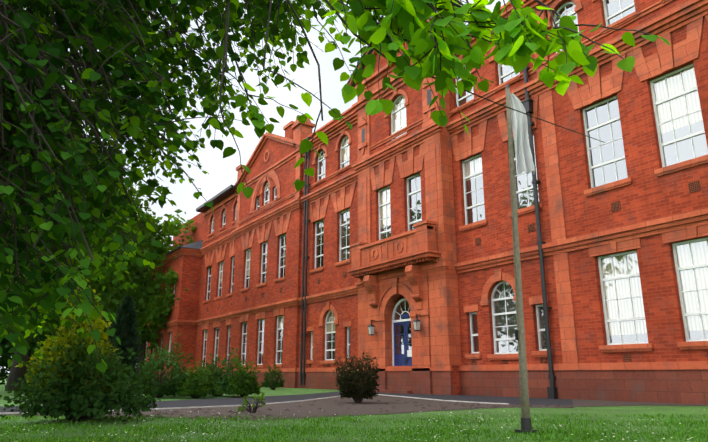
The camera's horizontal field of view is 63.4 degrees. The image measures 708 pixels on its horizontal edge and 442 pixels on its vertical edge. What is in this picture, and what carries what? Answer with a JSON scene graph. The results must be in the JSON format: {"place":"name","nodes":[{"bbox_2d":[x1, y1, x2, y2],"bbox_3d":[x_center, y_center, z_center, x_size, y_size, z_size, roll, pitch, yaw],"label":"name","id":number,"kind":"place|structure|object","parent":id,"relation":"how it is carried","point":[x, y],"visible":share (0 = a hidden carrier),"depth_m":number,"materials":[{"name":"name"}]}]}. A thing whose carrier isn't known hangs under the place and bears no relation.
{"place":"outdoors","nodes":[
{"label":"outdoors","id":0,"kind":"place"},
{"bbox_2d":[0,0,507,372],"label":"sky","id":1,"kind":"structure","parent":0,"point":[222,171],"materials":[{"name":"white"}]},
{"bbox_2d":[0,391,573,412],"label":"asphalt path","id":2,"kind":"structure","parent":0,"point":[287,398],"depth_m":13.92,"materials":[{"name":"grey asphalt"}]},
{"bbox_2d":[0,0,670,372],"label":"lime tree","id":3,"kind":"object","parent":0,"point":[412,24],"depth_m":4.01,"materials":[{"name":"green plant"}]},
{"bbox_2d":[0,375,707,441],"bbox_3d":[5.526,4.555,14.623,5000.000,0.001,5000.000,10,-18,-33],"label":"lawn","id":4,"kind":"structure","parent":0,"point":[609,411],"depth_m":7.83,"materials":[{"name":"green plant"}]},
{"bbox_2d":[36,327,67,351],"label":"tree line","id":5,"kind":"object","parent":4,"relation":"on","point":[42,337],"depth_m":83.32,"materials":[{"name":"green plant"}]},
{"bbox_2d":[0,331,135,383],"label":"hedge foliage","id":6,"kind":"object","parent":4,"relation":"on","point":[5,344],"visible":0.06,"depth_m":35.47,"materials":[{"name":"green plant"}]},
{"bbox_2d":[3,113,134,340],"bbox_3d":[-11.919,-0.580,17.850,10.366,11.591,9.414,10,-18,-33],"label":"tree","id":7,"kind":"object","parent":4,"relation":"on","point":[93,269],"depth_m":18.11,"materials":[{"name":"green plant"}]},
{"bbox_2d":[15,279,123,419],"bbox_3d":[-4.054,1.756,8.334,1.423,2.176,1.357,10,-18,-33],"label":"yellow green shrub","id":8,"kind":"object","parent":4,"relation":"on","point":[60,340],"depth_m":8.10,"materials":[{"name":"plant"}]},
{"bbox_2d":[0,337,160,420],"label":"bush","id":9,"kind":"object","parent":4,"relation":"on","point":[120,379],"depth_m":7.66,"materials":[{"name":"green plant"}]},
{"bbox_2d":[0,133,181,390],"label":"tree","id":10,"kind":"object","parent":4,"relation":"on","point":[106,298],"depth_m":23.75,"materials":[{"name":"green plant"}]},
{"bbox_2d":[29,177,187,354],"bbox_3d":[-13.427,3.025,30.476,9.144,11.143,8.866,10,-18,-33],"label":"tree","id":11,"kind":"object","parent":4,"relation":"on","point":[148,290],"depth_m":30.33,"materials":[{"name":"green plant"}]},
{"bbox_2d":[105,295,141,382],"bbox_3d":[-5.661,3.075,13.973,0.844,2.525,0.822,10,-18,-33],"label":"conifer","id":12,"kind":"object","parent":4,"relation":"on","point":[126,310],"depth_m":13.91,"materials":[{"name":"green plant"}]},
{"bbox_2d":[113,205,196,373],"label":"tree","id":13,"kind":"object","parent":4,"relation":"on","point":[152,335],"depth_m":40.36,"materials":[{"name":"green plant"}]},
{"bbox_2d":[127,332,193,397],"bbox_3d":[-5.430,3.926,15.764,1.717,1.826,1.882,-2,-15,6],"label":"shrub","id":14,"kind":"object","parent":4,"relation":"on","point":[173,384],"depth_m":15.36,"materials":[{"name":"green plant"}]},
{"bbox_2d":[165,360,196,395],"bbox_3d":[-5.087,4.641,16.978,1.430,1.070,1.656,10,-18,-33],"label":"shrub","id":15,"kind":"object","parent":4,"relation":"on","point":[185,376],"depth_m":16.69,"materials":[{"name":"green plant"}]},
{"bbox_2d":[174,358,222,398],"bbox_3d":[-4.237,4.235,15.410,1.236,1.044,1.444,10,-18,-33],"label":"shrub","id":16,"kind":"object","parent":4,"relation":"on","point":[187,387],"depth_m":15.10,"materials":[{"name":"green plant"}]},
{"bbox_2d":[191,348,240,395],"bbox_3d":[-3.978,4.410,16.754,2.112,1.401,2.391,10,-18,-33],"label":"shrub","id":17,"kind":"object","parent":4,"relation":"on","point":[217,375],"depth_m":16.52,"materials":[{"name":"green plant"}]},
{"bbox_2d":[227,355,261,396],"bbox_3d":[-3.072,4.350,16.072,0.997,1.161,1.194,10,-18,-33],"label":"shrub","id":18,"kind":"object","parent":4,"relation":"on","point":[234,383],"depth_m":15.81,"materials":[{"name":"green plant"}]},
{"bbox_2d":[260,362,285,389],"bbox_3d":[-3.283,6.324,23.405,1.018,1.130,1.036,10,-18,-33],"label":"round bush","id":19,"kind":"object","parent":4,"relation":"on","point":[267,383],"depth_m":23.20,"materials":[{"name":"green plant"}]},
{"bbox_2d":[0,408,704,441],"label":"daisy petals","id":20,"kind":"object","parent":4,"relation":"on","point":[335,414],"visible":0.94,"depth_m":6.29,"materials":[{"name":"white plant"}]},
{"bbox_2d":[0,395,707,419],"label":"soil bed","id":21,"kind":"object","parent":4,"relation":"on","point":[378,404],"visible":0.88,"depth_m":10.95,"materials":[{"name":"brown soil"}]},
{"bbox_2d":[237,392,266,412],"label":"bed plant","id":22,"kind":"object","parent":21,"relation":"on","point":[261,399],"depth_m":9.40,"materials":[{"name":"green plant"}]},
{"bbox_2d":[0,394,508,413],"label":"curb","id":23,"kind":"structure","parent":21,"relation":"on","point":[287,402],"depth_m":12.32,"materials":[{"name":"concrete"}]},
{"bbox_2d":[333,349,379,402],"bbox_3d":[0.053,3.465,12.803,1.213,1.180,1.196,10,-18,-33],"label":"bush","id":24,"kind":"object","parent":21,"relation":"on","point":[370,384],"depth_m":12.59,"materials":[{"name":"green plant"}]},
{"bbox_2d":[145,0,707,394],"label":"brick walls","id":25,"kind":"structure","parent":4,"relation":"on","point":[647,194],"depth_m":17.76,"materials":[{"name":"red brick"}]},
{"bbox_2d":[181,49,372,248],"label":"slate roof","id":26,"kind":"structure","parent":25,"relation":"on","point":[196,245],"depth_m":39.55,"materials":[{"name":"grey stone"}]},
{"bbox_2d":[164,30,557,398],"bbox_3d":[-5.647,1.727,31.167,2.020,14.000,37.210,10,-18,-33],"label":"building ironwork","id":27,"kind":"object","parent":25,"relation":"attached to","point":[552,392],"visible":0.9,"depth_m":17.29,"materials":[{"name":"black metal"}]},
{"bbox_2d":[368,327,374,333],"bbox_3d":[0.636,3.993,20.871,0.180,0.270,0.180,10,-18,-33],"label":"lantern glass","id":28,"kind":"object","parent":25,"relation":"on","point":[371,330],"visible":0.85,"depth_m":20.82,"materials":[{"name":"grey glass"}]},
{"bbox_2d":[394,313,411,365],"bbox_3d":[1.823,4.579,19.946,0.065,2.660,1.340,10,-18,-33],"label":"door","id":29,"kind":"structure","parent":25,"relation":"in","point":[399,359],"depth_m":20.15,"materials":[{"name":"blue wood"}]},
{"bbox_2d":[413,321,419,329],"bbox_3d":[2.070,3.446,18.822,0.180,0.270,0.180,10,-18,-33],"label":"lantern glass","id":30,"kind":"object","parent":25,"relation":"on","point":[417,327],"visible":0.85,"depth_m":18.77,"materials":[{"name":"grey glass"}]},
{"bbox_2d":[145,0,707,365],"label":"window frames","id":31,"kind":"structure","parent":25,"relation":"in","point":[614,278],"depth_m":16.68,"materials":[{"name":"white wood"}]},
{"bbox_2d":[146,0,707,364],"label":"window glass","id":32,"kind":"object","parent":31,"relation":"in","point":[699,250],"depth_m":15.03,"materials":[{"name":"white glass"}]},
{"bbox_2d":[150,0,707,372],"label":"stone trim","id":33,"kind":"structure","parent":25,"relation":"attached to","point":[419,268],"depth_m":18.93,"materials":[{"name":"stone"}]},
{"bbox_2d":[206,180,707,368],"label":"air bricks","id":34,"kind":"object","parent":25,"relation":"in","point":[693,186],"visible":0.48,"depth_m":15.41,"materials":[{"name":"red brick"}]},
{"bbox_2d":[505,87,529,417],"bbox_3d":[1.925,0.327,6.804,0.096,4.138,0.181,10,-18,-33],"label":"flagpole","id":35,"kind":"object","parent":4,"relation":"on","point":[524,396],"visible":0.9,"depth_m":6.67,"materials":[{"name":"grey metal"}]},
{"bbox_2d":[510,93,534,174],"bbox_3d":[2.083,-1.107,7.126,0.182,1.080,0.234,53,-54,-71],"label":"flag","id":36,"kind":"object","parent":35,"relation":"hanging from","point":[524,158],"visible":0.96,"depth_m":7.11,"materials":[{"name":"white fabric"}]},
{"bbox_2d":[505,84,538,433],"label":"flagpole base fittings","id":37,"kind":"object","parent":4,"relation":"on","point":[526,426],"visible":0.85,"depth_m":6.29,"materials":[{"name":"grey metal"}]},
{"bbox_2d":[346,16,432,83],"bbox_3d":[1.618,-7.366,22.992,0.760,1.850,5.894,10,-18,-33],"label":"building lead flashing","id":38,"kind":"object","parent":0,"point":[358,65],"visible":0.07,"depth_m":24.59,"materials":[{"name":"grey metal"}]},
{"bbox_2d":[147,369,707,404],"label":"building plinth","id":39,"kind":"structure","parent":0,"point":[689,386],"depth_m":14.98,"materials":[{"name":"red brick"}]}
]}

